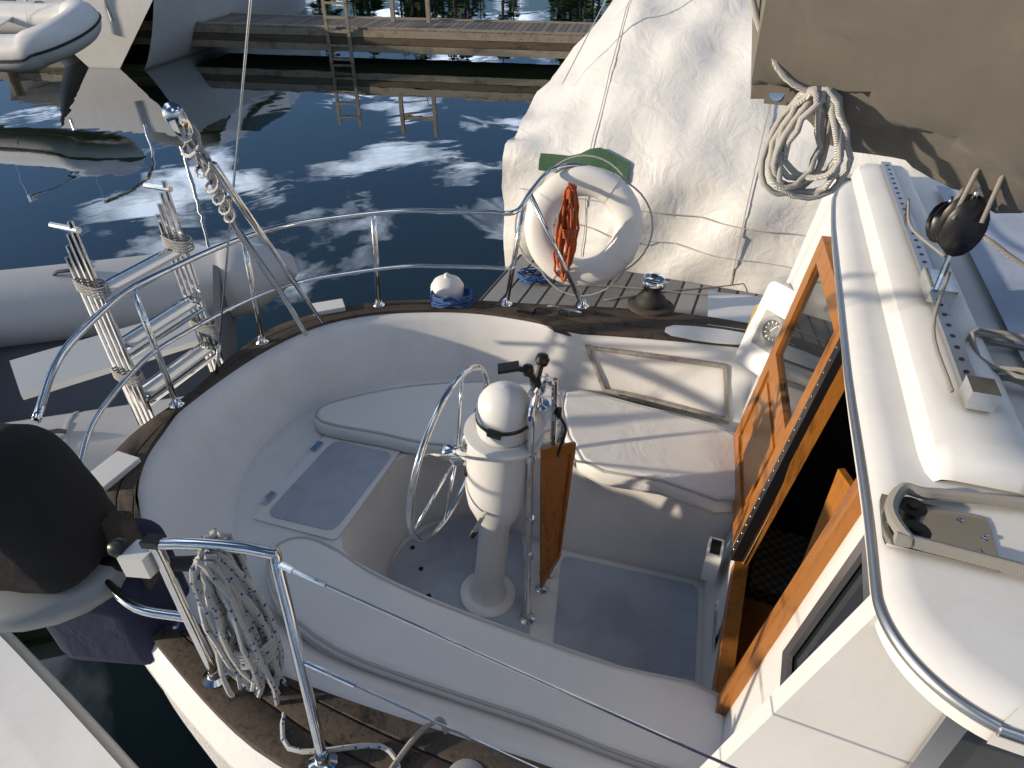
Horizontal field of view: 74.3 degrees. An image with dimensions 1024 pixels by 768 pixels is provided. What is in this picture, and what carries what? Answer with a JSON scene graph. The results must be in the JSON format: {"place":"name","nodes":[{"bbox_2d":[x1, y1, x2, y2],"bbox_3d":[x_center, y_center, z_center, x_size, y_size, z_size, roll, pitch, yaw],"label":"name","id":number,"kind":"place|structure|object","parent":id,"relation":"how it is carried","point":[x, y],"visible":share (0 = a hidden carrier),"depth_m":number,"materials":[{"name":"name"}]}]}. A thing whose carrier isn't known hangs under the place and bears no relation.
{"place":"outdoors","nodes":[
{"label":"outdoors","id":0,"kind":"place"},
{"bbox_2d":[0,0,727,767],"bbox_3d":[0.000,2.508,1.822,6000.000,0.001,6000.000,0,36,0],"label":"water","id":1,"kind":"structure","parent":0,"point":[86,148],"depth_m":9.58,"materials":[{"name":"blue liquid"}]},
{"bbox_2d":[0,632,138,767],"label":"neighbouring boat","id":2,"kind":"object","parent":1,"relation":"on","point":[47,720],"visible":1,"depth_m":2.48,"materials":[{"name":"grey plastic"}]},
{"bbox_2d":[0,243,297,471],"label":"inflatable tender","id":3,"kind":"object","parent":1,"relation":"on","point":[43,308],"visible":0.41,"depth_m":4.08,"materials":[{"name":"grey rubber"}]},
{"bbox_2d":[14,0,304,69],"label":"motor cruiser","id":4,"kind":"object","parent":1,"relation":"on","point":[174,22],"visible":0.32,"depth_m":14.69,"materials":[{"name":"white plastic"}]},
{"bbox_2d":[25,0,113,20],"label":"davit arms","id":5,"kind":"object","parent":4,"relation":"attached to","point":[108,10],"visible":0.61,"depth_m":13.58},
{"bbox_2d":[0,0,101,71],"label":"inflatable dinghy","id":6,"kind":"object","parent":5,"relation":"hanging from","point":[46,34],"visible":1,"depth_m":11.74,"materials":[{"name":"grey"}]},
{"bbox_2d":[145,645,280,767],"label":"hull topsides","id":7,"kind":"object","parent":1,"relation":"in","point":[222,744],"visible":0.09,"depth_m":1.87,"materials":[{"name":"white plastic"}]},
{"bbox_2d":[10,180,223,425],"bbox_3d":[-1.747,-0.362,2.855,0.850,0.930,0.824,-23,42,-29],"label":"boarding ladder","id":8,"kind":"object","parent":7,"relation":"on","point":[114,350],"visible":0.94,"depth_m":2.86,"materials":[{"name":"silver metal"}]},
{"bbox_2d":[105,300,748,767],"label":"deck","id":9,"kind":"structure","parent":7,"relation":"on","point":[249,718],"depth_m":1.84,"materials":[{"name":"brown wood"}]},
{"bbox_2d":[0,423,116,593],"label":"outboard motor cover","id":10,"kind":"object","parent":9,"relation":"on","point":[56,503],"visible":0.9,"depth_m":1.63,"materials":[{"name":"black fabric"}]},
{"bbox_2d":[46,518,189,664],"bbox_3d":[-1.198,0.618,2.025,0.360,0.460,0.260,3,36,4],"label":"navy canvas bag","id":11,"kind":"object","parent":9,"relation":"on","point":[112,629],"visible":0.34,"depth_m":1.95,"materials":[{"name":"blue fabric"}]},
{"bbox_2d":[101,510,187,632],"bbox_3d":[-1.163,0.505,1.919,0.460,0.434,0.179,0,36,0],"label":"outboard leg and bracket","id":12,"kind":"object","parent":9,"relation":"attached to","point":[117,524],"visible":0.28,"depth_m":1.78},
{"bbox_2d":[0,553,246,632],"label":"outboard pan and tiller","id":13,"kind":"object","parent":12,"relation":"attached to","point":[22,612],"visible":0.35,"depth_m":1.73,"materials":[{"name":"white plastic"}]},
{"bbox_2d":[162,0,322,373],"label":"backstay tackle","id":14,"kind":"object","parent":9,"relation":"on","point":[186,131],"visible":0.98,"depth_m":1.75,"materials":[{"name":"silver metal"}]},
{"bbox_2d":[31,162,590,463],"bbox_3d":[-0.665,-0.419,3.021,2.665,0.638,0.889,-29,45,-34],"label":"stern rail","id":15,"kind":"object","parent":9,"relation":"on","point":[72,341],"visible":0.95,"depth_m":2.99,"materials":[{"name":"silver metal"}]},
{"bbox_2d":[514,155,653,296],"bbox_3d":[0.373,-0.807,3.527,0.722,0.679,0.328,0,36,0],"label":"lifebuoy","id":16,"kind":"object","parent":15,"relation":"attached to","point":[564,189],"visible":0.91,"depth_m":3.49,"materials":[{"name":"white plastic"}]},
{"bbox_2d":[91,273,581,491],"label":"rail cap fittings","id":17,"kind":"object","parent":9,"relation":"on","point":[448,290],"visible":0.97,"depth_m":3.47,"materials":[{"name":"white plastic"}]},
{"bbox_2d":[104,528,736,767],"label":"guard rail","id":18,"kind":"object","parent":9,"relation":"on","point":[222,584],"visible":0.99,"depth_m":1.61,"materials":[{"name":"silver metal"}]},
{"bbox_2d":[627,272,673,316],"bbox_3d":[0.721,-0.477,3.475,0.237,0.187,0.213,0,36,0],"label":"sheet winch","id":19,"kind":"object","parent":9,"relation":"on","point":[649,300],"visible":1,"depth_m":3.44,"materials":[{"name":"black metal"}]},
{"bbox_2d":[665,325,744,344],"bbox_3d":[0.954,-0.241,3.302,0.408,0.004,0.134,8,37,10],"label":"coaming tray","id":20,"kind":"object","parent":9,"relation":"on","point":[710,335],"visible":0.81,"depth_m":3.30,"materials":[{"name":"white plastic"}]},
{"bbox_2d":[132,0,596,62],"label":"pontoon","id":21,"kind":"object","parent":1,"relation":"in","point":[392,33],"visible":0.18,"depth_m":15.10,"materials":[{"name":"brown wood"}]},
{"bbox_2d":[480,254,762,315],"bbox_3d":[4.526,0.532,4.108,10.180,0.450,1.550,13,38,17],"label":"finger pontoon","id":22,"kind":"object","parent":1,"relation":"on","point":[538,293],"visible":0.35,"depth_m":5.48,"materials":[{"name":"grey wood"}]},
{"bbox_2d":[516,266,762,300],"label":"dock lines","id":23,"kind":"object","parent":22,"relation":"on","point":[521,275],"visible":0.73,"depth_m":5.54,"materials":[{"name":"blue fabric"}]},
{"bbox_2d":[502,0,927,294],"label":"tarp","id":24,"kind":"object","parent":1,"relation":"in","point":[662,111],"visible":0.44,"depth_m":5.46,"materials":[{"name":"white fabric"}]},
{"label":"forward topsides","id":25,"kind":"object","parent":1,"relation":"in","visible":0},
{"bbox_2d":[708,173,852,563],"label":"wall","id":26,"kind":"structure","parent":25,"relation":"on","point":[733,307],"depth_m":2.94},
{"bbox_2d":[736,281,793,376],"bbox_3d":[1.216,-0.190,2.929,0.235,0.418,0.380,-17,39,-22],"label":"instrument panel","id":27,"kind":"object","parent":26,"relation":"attached to","point":[754,349],"visible":0.38,"depth_m":2.97,"materials":[{"name":"grey plastic"}]},
{"bbox_2d":[743,304,783,341],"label":"engine gauges","id":28,"kind":"object","parent":27,"relation":"in","point":[781,321],"visible":0.24,"depth_m":3.10,"materials":[{"name":"grey plastic"}]},
{"bbox_2d":[700,514,1023,767],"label":"cabin side","id":29,"kind":"object","parent":25,"relation":"on","point":[829,685],"visible":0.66,"depth_m":1.28,"materials":[{"name":"white plastic"}]},
{"bbox_2d":[712,364,861,716],"bbox_3d":[1.539,0.733,2.385,1.568,2.110,1.445,13,38,17],"label":"companionway","id":30,"kind":"object","parent":29,"relation":"in","point":[813,515],"visible":0.28,"depth_m":2.47,"materials":[{"name":"black wood"}]},
{"bbox_2d":[731,236,842,561],"bbox_3d":[1.009,0.055,2.527,0.179,1.080,0.690,8,37,11],"label":"cabin door","id":31,"kind":"structure","parent":30,"relation":"attached to","point":[802,366],"depth_m":2.46,"materials":[{"name":"brown wood"}]},
{"bbox_2d":[831,177,1023,755],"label":"cabin roof","id":32,"kind":"structure","parent":29,"relation":"on","point":[951,635],"depth_m":1.13,"materials":[{"name":"white plastic"}]},
{"bbox_2d":[851,161,1023,576],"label":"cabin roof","id":33,"kind":"structure","parent":32,"relation":"on","point":[969,430],"depth_m":1.37,"materials":[{"name":"silver metal"}]},
{"bbox_2d":[936,185,1023,360],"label":"non-skid roof","id":34,"kind":"object","parent":32,"relation":"on","point":[1002,275],"visible":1,"depth_m":1.95,"materials":[{"name":"grey plastic"}]},
{"bbox_2d":[907,168,1023,392],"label":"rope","id":35,"kind":"object","parent":34,"relation":"on","point":[958,225],"visible":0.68,"depth_m":1.58,"materials":[{"name":"black plastic"}]},
{"bbox_2d":[138,312,753,767],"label":"cockpit","id":36,"kind":"object","parent":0,"point":[230,452],"visible":0.5,"depth_m":3.13,"materials":[{"name":"white plastic"}]},
{"bbox_2d":[253,435,400,539],"bbox_3d":[-0.797,0.429,2.975,0.398,0.008,0.598,12,38,15],"label":"hatch frame","id":37,"kind":"object","parent":36,"relation":"on","point":[261,513],"visible":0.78,"depth_m":2.90,"materials":[{"name":"white plastic"}]},
{"bbox_2d":[270,442,389,529],"bbox_3d":[-0.786,0.432,2.961,0.314,0.004,0.519,12,38,16],"label":"lazarette non skid","id":38,"kind":"object","parent":37,"relation":"attached to","point":[328,487],"visible":1,"depth_m":2.94,"materials":[{"name":"grey plastic"}]},
{"bbox_2d":[315,381,563,457],"bbox_3d":[-0.346,0.163,3.272,1.217,0.090,0.516,0,36,0],"label":"seat cushion","id":39,"kind":"object","parent":36,"relation":"on","point":[397,418],"visible":0.59,"depth_m":3.21,"materials":[{"name":"leather"}]},
{"bbox_2d":[388,518,530,634],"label":"cockpit floor","id":40,"kind":"structure","parent":36,"relation":"on","point":[445,558],"depth_m":3.16,"materials":[{"name":"grey plastic"}]},
{"bbox_2d":[460,381,543,617],"bbox_3d":[-0.060,0.479,2.674,0.290,1.186,0.353,17,39,14],"label":"steering pedestal","id":41,"kind":"object","parent":40,"relation":"on","point":[495,435],"visible":0.92,"depth_m":2.45,"materials":[{"name":"white plastic"}]},
{"bbox_2d":[406,364,489,542],"bbox_3d":[-0.172,0.285,2.587,0.215,0.714,0.714,17,39,14],"label":"steering wheel","id":42,"kind":"object","parent":41,"relation":"attached to","point":[452,454],"visible":0.75,"depth_m":2.49,"materials":[{"name":"silver metal"}]},
{"bbox_2d":[266,536,724,767],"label":"seat cushion","id":43,"kind":"object","parent":36,"relation":"on","point":[346,629],"visible":0.82,"depth_m":2.19,"materials":[{"name":"leather"}]},
{"bbox_2d":[261,441,733,689],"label":"cockpit fittings","id":44,"kind":"object","parent":36,"relation":"attached to","point":[718,562],"visible":0.77,"depth_m":2.79,"materials":[{"name":"silver metal"}]},
{"bbox_2d":[498,352,575,624],"bbox_3d":[0.086,0.413,2.662,0.239,1.302,0.336,13,38,17],"label":"pedestal guard and table","id":45,"kind":"object","parent":36,"relation":"on","point":[556,464],"visible":0.98,"depth_m":2.66,"materials":[{"name":"silver metal"}]},
{"bbox_2d":[553,556,697,680],"bbox_3d":[0.475,1.024,2.925,0.642,0.004,0.557,10,37,13],"label":"non-skid sole","id":46,"kind":"object","parent":36,"relation":"on","point":[629,618],"visible":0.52,"depth_m":2.94,"materials":[{"name":"grey plastic"}]},
{"bbox_2d":[561,390,734,514],"bbox_3d":[0.610,0.291,3.096,0.945,0.090,0.554,13,38,17],"label":"seat cushion","id":47,"kind":"object","parent":36,"relation":"on","point":[624,444],"visible":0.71,"depth_m":3.01,"materials":[{"name":"leather"}]},
{"bbox_2d":[585,345,728,422],"bbox_3d":[0.763,-0.066,3.433,0.753,0.294,0.311,14,38,19],"label":"frame","id":48,"kind":"object","parent":36,"relation":"on","point":[676,406],"visible":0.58,"depth_m":3.31,"materials":[{"name":"white plastic"}]},
{"bbox_2d":[751,0,1023,212],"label":"canvas cover","id":49,"kind":"object","parent":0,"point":[933,89],"visible":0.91,"depth_m":1.42,"materials":[{"name":"beige fabric"}]},
{"bbox_2d":[748,0,853,200],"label":"coiled rope","id":50,"kind":"object","parent":49,"relation":"hanging from","point":[805,103],"visible":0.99,"depth_m":1.55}
]}

